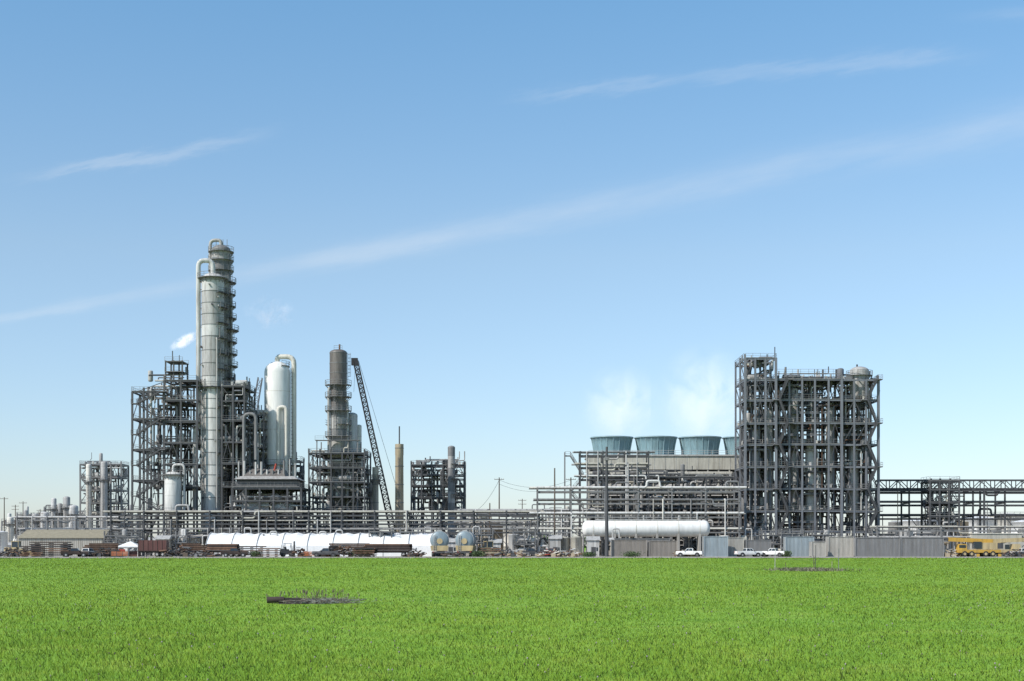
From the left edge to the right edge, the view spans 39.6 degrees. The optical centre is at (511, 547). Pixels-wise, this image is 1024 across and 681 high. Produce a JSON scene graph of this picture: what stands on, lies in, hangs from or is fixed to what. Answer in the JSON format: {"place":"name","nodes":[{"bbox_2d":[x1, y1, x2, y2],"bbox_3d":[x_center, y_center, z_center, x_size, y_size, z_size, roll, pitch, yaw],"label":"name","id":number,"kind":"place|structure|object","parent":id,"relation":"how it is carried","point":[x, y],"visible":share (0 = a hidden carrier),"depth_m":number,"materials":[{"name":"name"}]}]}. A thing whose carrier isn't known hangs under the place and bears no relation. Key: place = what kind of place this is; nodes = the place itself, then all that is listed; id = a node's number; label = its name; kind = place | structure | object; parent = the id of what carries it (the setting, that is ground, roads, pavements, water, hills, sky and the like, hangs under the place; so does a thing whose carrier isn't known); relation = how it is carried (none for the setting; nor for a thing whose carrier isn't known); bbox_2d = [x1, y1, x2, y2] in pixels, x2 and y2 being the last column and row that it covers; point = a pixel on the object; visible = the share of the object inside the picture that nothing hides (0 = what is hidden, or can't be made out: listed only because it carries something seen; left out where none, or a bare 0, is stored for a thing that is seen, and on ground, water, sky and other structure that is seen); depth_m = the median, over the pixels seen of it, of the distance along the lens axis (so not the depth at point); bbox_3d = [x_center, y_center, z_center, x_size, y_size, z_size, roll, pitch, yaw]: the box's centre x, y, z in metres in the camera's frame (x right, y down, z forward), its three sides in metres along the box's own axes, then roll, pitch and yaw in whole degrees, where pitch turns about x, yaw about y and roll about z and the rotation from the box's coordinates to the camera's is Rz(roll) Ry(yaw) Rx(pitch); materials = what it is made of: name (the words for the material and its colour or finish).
{"place":"outdoors","nodes":[
{"label":"outdoors","id":0,"kind":"place"},
{"bbox_2d":[17,530,114,555],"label":"metal warehouse","id":1,"kind":"structure","parent":0,"point":[79,539],"depth_m":335.00,"materials":[{"name":"metal"}]},
{"bbox_2d":[0,548,1023,680],"bbox_3d":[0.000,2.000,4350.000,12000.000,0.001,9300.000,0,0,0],"label":"ground","id":2,"kind":"structure","parent":0,"point":[687,615],"depth_m":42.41,"materials":[{"name":"green plant"}]},
{"bbox_2d":[266,588,381,604],"bbox_3d":[-6.746,1.730,50.841,4.159,0.560,3.251,0,0,0],"label":"brush pile","id":3,"kind":"object","parent":2,"relation":"on","point":[300,600],"visible":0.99,"depth_m":50.52,"materials":[{"name":"plant"}]},
{"bbox_2d":[0,555,1023,557],"bbox_3d":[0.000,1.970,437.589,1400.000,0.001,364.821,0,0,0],"label":"gravel yard","id":4,"kind":"structure","parent":2,"relation":"on","point":[467,556],"depth_m":278.34,"materials":[{"name":"grey gravel"}]},
{"bbox_2d":[0,528,7,551],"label":"storage tank","id":5,"kind":"object","parent":4,"relation":"on","point":[3,538],"visible":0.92,"depth_m":355.48,"materials":[{"name":"white metal"}]},
{"bbox_2d":[5,517,14,541],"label":"process vessel","id":6,"kind":"object","parent":4,"relation":"on","point":[10,524],"visible":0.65,"depth_m":519.02,"materials":[{"name":"metal"}]},
{"bbox_2d":[0,547,26,556],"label":"scrap pile","id":7,"kind":"object","parent":4,"relation":"on","point":[15,552],"visible":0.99,"depth_m":299.43,"materials":[{"name":"metal"}]},
{"bbox_2d":[20,546,44,556],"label":"steel beam stack","id":8,"kind":"object","parent":4,"relation":"on","point":[27,548],"visible":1,"depth_m":298.41,"materials":[{"name":"brown metal"}]},
{"bbox_2d":[29,542,72,556],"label":"steel beam stack","id":9,"kind":"object","parent":4,"relation":"on","point":[51,546],"visible":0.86,"depth_m":299.43,"materials":[{"name":"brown metal"}]},
{"bbox_2d":[48,498,57,527],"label":"process vessel","id":10,"kind":"object","parent":4,"relation":"on","point":[53,507],"visible":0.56,"depth_m":519.18,"materials":[{"name":"metal"}]},
{"bbox_2d":[60,496,72,527],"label":"process vessel","id":11,"kind":"object","parent":4,"relation":"on","point":[66,504],"visible":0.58,"depth_m":518.80,"materials":[{"name":"metal"}]},
{"bbox_2d":[67,505,78,527],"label":"process vessel","id":12,"kind":"object","parent":4,"relation":"on","point":[73,510],"visible":0.38,"depth_m":518.47,"materials":[{"name":"metal"}]},
{"bbox_2d":[61,548,89,556],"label":"pickup truck","id":13,"kind":"object","parent":4,"relation":"on","point":[74,551],"visible":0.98,"depth_m":298.13,"materials":[{"name":"black metal"}]},
{"bbox_2d":[13,516,145,540],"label":"pipe rack","id":14,"kind":"object","parent":4,"relation":"on","point":[76,520],"visible":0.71,"depth_m":400.01,"materials":[{"name":"metal"}]},
{"bbox_2d":[83,464,93,527],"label":"process vessel","id":15,"kind":"object","parent":4,"relation":"on","point":[88,482],"visible":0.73,"depth_m":465.25,"materials":[{"name":"metal"}]},
{"bbox_2d":[83,543,118,556],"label":"flatbed trailer","id":16,"kind":"object","parent":4,"relation":"on","point":[103,545],"visible":0.43,"depth_m":303.97,"materials":[{"name":"metal"}]},
{"bbox_2d":[98,461,109,527],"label":"process vessel","id":17,"kind":"object","parent":4,"relation":"on","point":[104,480],"visible":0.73,"depth_m":465.10,"materials":[{"name":"metal"}]},
{"bbox_2d":[79,452,129,534],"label":"process structure","id":18,"kind":"object","parent":4,"relation":"on","point":[124,474],"visible":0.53,"depth_m":471.41,"materials":[{"name":"metal"}]},
{"bbox_2d":[89,548,124,556],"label":"scrap pile","id":19,"kind":"object","parent":4,"relation":"on","point":[99,553],"visible":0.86,"depth_m":300.13,"materials":[{"name":"brown metal"}]},
{"bbox_2d":[104,529,130,550],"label":"pump skid","id":20,"kind":"object","parent":4,"relation":"on","point":[124,533],"visible":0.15,"depth_m":322.73,"materials":[{"name":"metal"}]},
{"bbox_2d":[118,541,140,556],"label":"canopy tent","id":21,"kind":"object","parent":4,"relation":"on","point":[129,544],"visible":0.83,"depth_m":302.88,"materials":[{"name":"white fabric"}]},
{"bbox_2d":[116,532,143,555],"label":"pump skid","id":22,"kind":"object","parent":4,"relation":"on","point":[134,539],"visible":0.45,"depth_m":316.58,"materials":[{"name":"metal"}]},
{"bbox_2d":[138,540,168,556],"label":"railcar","id":23,"kind":"object","parent":4,"relation":"on","point":[150,546],"visible":0.93,"depth_m":300.80,"materials":[{"name":"metal"}]},
{"bbox_2d":[131,351,201,554],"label":"process structure","id":24,"kind":"object","parent":4,"relation":"on","point":[177,402],"visible":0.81,"depth_m":343.02,"materials":[{"name":"metal"}]},
{"bbox_2d":[161,463,185,534],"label":"process vessel","id":25,"kind":"object","parent":4,"relation":"on","point":[172,489],"visible":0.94,"depth_m":336.58,"materials":[{"name":"metal"}]},
{"bbox_2d":[164,529,190,555],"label":"pump skid","id":26,"kind":"object","parent":4,"relation":"on","point":[183,536],"visible":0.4,"depth_m":321.18,"materials":[{"name":"metal"}]},
{"bbox_2d":[159,544,195,556],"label":"scrap pile","id":27,"kind":"object","parent":4,"relation":"on","point":[170,552],"visible":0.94,"depth_m":300.22,"materials":[{"name":"metal"}]},
{"bbox_2d":[162,534,205,555],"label":"pump skid","id":28,"kind":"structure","parent":4,"relation":"on","point":[193,537],"depth_m":337.27,"materials":[{"name":"metal"}]},
{"bbox_2d":[193,258,228,543],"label":"distillation column","id":29,"kind":"structure","parent":4,"relation":"on","point":[211,294],"depth_m":342.72,"materials":[{"name":"metal"}]},
{"bbox_2d":[205,544,240,556],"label":"flatbed trailer","id":30,"kind":"object","parent":4,"relation":"on","point":[216,548],"visible":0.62,"depth_m":301.22,"materials":[{"name":"metal"}]},
{"bbox_2d":[208,239,238,531],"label":"distillation column","id":31,"kind":"structure","parent":4,"relation":"on","point":[220,254],"depth_m":350.53,"materials":[{"name":"metal"}]},
{"bbox_2d":[221,548,248,556],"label":"pickup truck","id":32,"kind":"object","parent":4,"relation":"on","point":[234,551],"visible":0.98,"depth_m":297.11,"materials":[{"name":"grey metal"}]},
{"bbox_2d":[220,377,267,531],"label":"process structure","id":33,"kind":"object","parent":4,"relation":"on","point":[245,440],"visible":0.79,"depth_m":344.83,"materials":[{"name":"metal"}]},
{"bbox_2d":[231,459,310,533],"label":"fired heater","id":34,"kind":"object","parent":4,"relation":"on","point":[250,481],"visible":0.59,"depth_m":337.00,"materials":[{"name":"metal"}]},
{"bbox_2d":[260,354,295,531],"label":"reactor vessel","id":35,"kind":"object","parent":4,"relation":"on","point":[277,391],"visible":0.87,"depth_m":349.34,"materials":[{"name":"metal"}]},
{"bbox_2d":[290,452,304,531],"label":"process structure","id":36,"kind":"object","parent":4,"relation":"on","point":[301,474],"visible":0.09,"depth_m":364.12,"materials":[{"name":"metal"}]},
{"bbox_2d":[205,532,435,555],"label":"fabric shelter","id":37,"kind":"object","parent":4,"relation":"on","point":[310,542],"visible":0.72,"depth_m":315.48,"materials":[{"name":"fabric"}]},
{"bbox_2d":[102,504,546,555],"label":"pipe rack","id":38,"kind":"object","parent":4,"relation":"on","point":[246,518],"visible":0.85,"depth_m":328.10,"materials":[{"name":"metal"}]},
{"bbox_2d":[311,548,339,556],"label":"pickup truck","id":39,"kind":"object","parent":4,"relation":"on","point":[325,551],"visible":0.98,"depth_m":298.11,"materials":[{"name":"metal"}]},
{"bbox_2d":[320,545,355,556],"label":"scrap pile","id":40,"kind":"object","parent":4,"relation":"on","point":[344,553],"visible":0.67,"depth_m":301.68,"materials":[{"name":"metal"}]},
{"bbox_2d":[325,344,351,533],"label":"fractionator column","id":41,"kind":"structure","parent":4,"relation":"on","point":[337,411],"depth_m":348.22,"materials":[{"name":"metal"}]},
{"bbox_2d":[308,436,370,533],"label":"process structure","id":42,"kind":"object","parent":4,"relation":"on","point":[321,471],"visible":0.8,"depth_m":345.45,"materials":[{"name":"metal"}]},
{"bbox_2d":[329,543,369,556],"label":"flatbed trailer","id":43,"kind":"object","parent":4,"relation":"on","point":[356,545],"visible":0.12,"depth_m":304.97,"materials":[{"name":"metal"}]},
{"bbox_2d":[347,412,361,533],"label":"process vessel","id":44,"kind":"object","parent":4,"relation":"on","point":[355,428],"visible":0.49,"depth_m":352.99,"materials":[{"name":"metal"}]},
{"bbox_2d":[370,467,380,533],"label":"exhaust stack","id":45,"kind":"object","parent":4,"relation":"on","point":[375,479],"visible":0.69,"depth_m":351.35,"materials":[{"name":"metal"}]},
{"bbox_2d":[351,358,405,533],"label":"crawler crane","id":46,"kind":"object","parent":4,"relation":"on","point":[354,362],"visible":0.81,"depth_m":361.31,"materials":[{"name":"metal"}]},
{"bbox_2d":[364,544,413,556],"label":"flatbed trailer","id":47,"kind":"object","parent":4,"relation":"on","point":[403,549],"visible":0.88,"depth_m":300.22,"materials":[{"name":"metal"}]},
{"bbox_2d":[395,426,403,533],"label":"exhaust stack","id":48,"kind":"object","parent":4,"relation":"on","point":[399,482],"visible":0.8,"depth_m":351.14,"materials":[{"name":"metal"}]},
{"bbox_2d":[410,451,465,533],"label":"process structure","id":49,"kind":"object","parent":4,"relation":"on","point":[431,493],"visible":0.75,"depth_m":375.80,"materials":[{"name":"metal"}]},
{"bbox_2d":[430,530,448,556],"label":"tank truck","id":50,"kind":"object","parent":4,"relation":"on","point":[439,540],"visible":0.91,"depth_m":301.12,"materials":[{"name":"metal"}]},
{"bbox_2d":[445,446,457,537],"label":"fractionator column","id":51,"kind":"structure","parent":4,"relation":"on","point":[451,480],"depth_m":371.17,"materials":[{"name":"metal"}]},
{"bbox_2d":[455,530,475,556],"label":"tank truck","id":52,"kind":"object","parent":4,"relation":"on","point":[465,541],"visible":0.85,"depth_m":301.12,"materials":[{"name":"metal"}]},
{"bbox_2d":[470,530,493,550],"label":"pump skid","id":53,"kind":"object","parent":4,"relation":"on","point":[478,541],"visible":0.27,"depth_m":317.02,"materials":[{"name":"metal"}]},
{"bbox_2d":[471,526,502,549],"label":"storage tank","id":54,"kind":"object","parent":4,"relation":"on","point":[495,536],"visible":0.12,"depth_m":346.87,"materials":[{"name":"grey metal"}]},
{"bbox_2d":[494,549,530,556],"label":"scrap pile","id":55,"kind":"object","parent":4,"relation":"on","point":[514,553],"visible":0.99,"depth_m":299.06,"materials":[{"name":"metal"}]},
{"bbox_2d":[513,526,538,555],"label":"pump skid","id":56,"kind":"object","parent":4,"relation":"on","point":[522,540],"visible":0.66,"depth_m":318.61,"materials":[{"name":"metal"}]},
{"bbox_2d":[454,504,600,555],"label":"pipe rack","id":57,"kind":"object","parent":4,"relation":"on","point":[561,521],"visible":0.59,"depth_m":344.93,"materials":[{"name":"metal"}]},
{"bbox_2d":[526,529,549,555],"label":"pump skid","id":58,"kind":"object","parent":4,"relation":"on","point":[544,542],"visible":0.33,"depth_m":319.51,"materials":[{"name":"metal"}]},
{"bbox_2d":[535,548,568,556],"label":"scrap pile","id":59,"kind":"object","parent":4,"relation":"on","point":[551,554],"visible":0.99,"depth_m":300.54,"materials":[{"name":"metal"}]},
{"bbox_2d":[548,535,561,550],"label":"equipment shed","id":60,"kind":"structure","parent":4,"relation":"on","point":[555,541],"depth_m":318.46,"materials":[{"name":"metal"}]},
{"bbox_2d":[545,506,568,548],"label":"process structure","id":61,"kind":"object","parent":4,"relation":"on","point":[559,519],"visible":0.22,"depth_m":560.35,"materials":[{"name":"metal"}]},
{"bbox_2d":[571,536,581,555],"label":"storage tank","id":62,"kind":"object","parent":4,"relation":"on","point":[576,542],"visible":0.88,"depth_m":320.24,"materials":[{"name":"white metal"}]},
{"bbox_2d":[586,536,599,555],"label":"equipment shed","id":63,"kind":"structure","parent":4,"relation":"on","point":[593,544],"depth_m":311.33,"materials":[{"name":"metal"}]},
{"bbox_2d":[599,447,608,556],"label":"utility pole","id":64,"kind":"object","parent":4,"relation":"on","point":[606,459],"visible":1,"depth_m":304.73,"materials":[{"name":"metal"}]},
{"bbox_2d":[571,451,659,555],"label":"pipe rack","id":65,"kind":"object","parent":4,"relation":"on","point":[626,472],"visible":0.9,"depth_m":337.92,"materials":[{"name":"metal"}]},
{"bbox_2d":[611,540,646,556],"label":"shipping container","id":66,"kind":"object","parent":4,"relation":"on","point":[618,547],"visible":0.91,"depth_m":305.81,"materials":[{"name":"metal"}]},
{"bbox_2d":[529,480,746,555],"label":"pipe rack","id":67,"kind":"object","parent":4,"relation":"on","point":[570,513],"visible":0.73,"depth_m":325.88,"materials":[{"name":"metal"}]},
{"bbox_2d":[614,538,669,555],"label":"shipping container","id":68,"kind":"object","parent":4,"relation":"on","point":[657,539],"visible":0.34,"depth_m":309.78,"materials":[{"name":"metal"}]},
{"bbox_2d":[582,515,709,550],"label":"storage bullet tank","id":69,"kind":"object","parent":4,"relation":"on","point":[678,528],"visible":0.93,"depth_m":320.40,"materials":[{"name":"metal"}]},
{"bbox_2d":[648,541,676,556],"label":"shipping container","id":70,"kind":"object","parent":4,"relation":"on","point":[662,548],"visible":0.99,"depth_m":305.81,"materials":[{"name":"metal"}]},
{"bbox_2d":[564,436,761,554],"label":"cooling tower","id":71,"kind":"structure","parent":4,"relation":"on","point":[700,454],"depth_m":363.00,"materials":[{"name":"metal"}]},
{"bbox_2d":[592,464,734,549],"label":"process structure","id":72,"kind":"object","parent":4,"relation":"on","point":[702,478],"visible":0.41,"depth_m":347.83,"materials":[{"name":"metal"}]},
{"bbox_2d":[702,536,727,556],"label":"shipping container","id":73,"kind":"object","parent":4,"relation":"on","point":[714,546],"visible":1,"depth_m":306.81,"materials":[{"name":"metal"}]},
{"bbox_2d":[728,537,743,555],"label":"shipping container","id":74,"kind":"object","parent":4,"relation":"on","point":[735,543],"visible":0.45,"depth_m":310.90,"materials":[{"name":"metal"}]},
{"bbox_2d":[734,548,761,556],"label":"pickup truck","id":75,"kind":"object","parent":4,"relation":"on","point":[746,551],"visible":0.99,"depth_m":300.20,"materials":[{"name":"white metal"}]},
{"bbox_2d":[752,426,760,534],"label":"process vessel","id":76,"kind":"object","parent":4,"relation":"on","point":[756,465],"visible":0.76,"depth_m":338.71,"materials":[{"name":"metal"}]},
{"bbox_2d":[744,540,770,555],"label":"shipping container","id":77,"kind":"object","parent":4,"relation":"on","point":[760,545],"visible":0.77,"depth_m":310.80,"materials":[{"name":"metal"}]},
{"bbox_2d":[767,409,772,513],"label":"process vessel","id":78,"kind":"object","parent":4,"relation":"on","point":[770,418],"visible":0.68,"depth_m":338.62,"materials":[{"name":"metal"}]},
{"bbox_2d":[759,530,784,555],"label":"pump skid","id":79,"kind":"object","parent":4,"relation":"on","point":[774,541],"visible":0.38,"depth_m":321.52,"materials":[{"name":"metal"}]},
{"bbox_2d":[778,529,804,550],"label":"pump skid","id":80,"kind":"object","parent":4,"relation":"on","point":[789,534],"visible":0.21,"depth_m":319.36,"materials":[{"name":"metal"}]},
{"bbox_2d":[790,388,798,532],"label":"process vessel","id":81,"kind":"object","parent":4,"relation":"on","point":[794,431],"visible":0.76,"depth_m":338.60,"materials":[{"name":"metal"}]},
{"bbox_2d":[783,537,813,556],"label":"shipping container","id":82,"kind":"object","parent":4,"relation":"on","point":[798,546],"visible":0.74,"depth_m":305.81,"materials":[{"name":"metal"}]},
{"bbox_2d":[735,347,882,555],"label":"process structure","id":83,"kind":"object","parent":4,"relation":"on","point":[844,425],"visible":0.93,"depth_m":337.15,"materials":[{"name":"grey metal"}]},
{"bbox_2d":[846,366,872,536],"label":"process vessel","id":84,"kind":"object","parent":83,"relation":"in","point":[859,372],"visible":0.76,"depth_m":337.58,"materials":[{"name":"metal"}]},
{"bbox_2d":[805,445,813,535],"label":"process vessel","id":85,"kind":"object","parent":4,"relation":"on","point":[809,499],"visible":0.72,"depth_m":338.53,"materials":[{"name":"metal"}]},
{"bbox_2d":[809,542,825,556],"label":"shipping container","id":86,"kind":"object","parent":4,"relation":"on","point":[820,549],"visible":0.98,"depth_m":301.82,"materials":[{"name":"metal"}]},
{"bbox_2d":[808,530,834,541],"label":"pump skid","id":87,"kind":"object","parent":4,"relation":"on","point":[825,534],"visible":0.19,"depth_m":321.76,"materials":[{"name":"metal"}]},
{"bbox_2d":[826,402,832,533],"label":"process vessel","id":88,"kind":"object","parent":4,"relation":"on","point":[831,446],"visible":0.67,"depth_m":338.83,"materials":[{"name":"metal"}]},
{"bbox_2d":[826,537,853,556],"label":"shipping container","id":89,"kind":"object","parent":4,"relation":"on","point":[844,545],"visible":0.96,"depth_m":305.82,"materials":[{"name":"metal"}]},
{"bbox_2d":[848,446,857,536],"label":"process vessel","id":90,"kind":"object","parent":4,"relation":"on","point":[850,515],"visible":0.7,"depth_m":338.52,"materials":[{"name":"metal"}]},
{"bbox_2d":[853,537,900,556],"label":"shipping container","id":91,"kind":"object","parent":4,"relation":"on","point":[876,546],"visible":1,"depth_m":303.80,"materials":[{"name":"metal"}]},
{"bbox_2d":[901,537,943,556],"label":"shipping container","id":92,"kind":"object","parent":4,"relation":"on","point":[922,546],"visible":1,"depth_m":303.80,"materials":[{"name":"metal"}]},
{"bbox_2d":[921,476,959,552],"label":"process structure","id":93,"kind":"object","parent":4,"relation":"on","point":[937,514],"visible":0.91,"depth_m":344.93,"materials":[{"name":"metal"}]},
{"bbox_2d":[868,488,1023,550],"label":"pipe rack","id":94,"kind":"object","parent":4,"relation":"on","point":[1000,517],"visible":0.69,"depth_m":351.93,"materials":[{"name":"metal"}]},
{"bbox_2d":[869,526,1023,555],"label":"pipe rack","id":95,"kind":"object","parent":4,"relation":"on","point":[967,530],"visible":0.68,"depth_m":317.90,"materials":[{"name":"metal"}]},
{"bbox_2d":[875,479,1023,532],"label":"truss bridge","id":96,"kind":"structure","parent":4,"relation":"on","point":[1001,481],"depth_m":349.90,"materials":[{"name":"metal"}]},
{"bbox_2d":[944,537,1002,556],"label":"mobile crane","id":97,"kind":"object","parent":4,"relation":"on","point":[978,544],"visible":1,"depth_m":302.86,"materials":[{"name":"yellow metal"}]},
{"bbox_2d":[965,514,996,532],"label":"storage tank","id":98,"kind":"object","parent":4,"relation":"on","point":[990,522],"visible":0.07,"depth_m":423.88,"materials":[{"name":"white metal"}]},
{"bbox_2d":[968,533,1022,549],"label":"office trailer","id":99,"kind":"object","parent":4,"relation":"on","point":[1006,546],"visible":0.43,"depth_m":316.50,"materials":[{"name":"beige metal"}]},
{"bbox_2d":[972,538,1023,555],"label":"mobile crane","id":100,"kind":"object","parent":4,"relation":"on","point":[1013,546],"visible":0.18,"depth_m":310.42,"materials":[{"name":"metal"}]},
{"bbox_2d":[741,567,859,571],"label":"dry weeds","id":101,"kind":"object","parent":2,"relation":"on","point":[806,569],"visible":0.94,"depth_m":121.03,"materials":[{"name":"brown plant"}]},
{"bbox_2d":[0,591,1023,680],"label":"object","id":102,"kind":"object","parent":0,"point":[531,635],"visible":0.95,"depth_m":30.87,"materials":[{"name":"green plant"}]},
{"bbox_2d":[0,0,1023,545],"label":"sky","id":103,"kind":"structure","parent":0,"point":[533,230],"materials":[{"name":"blue"}]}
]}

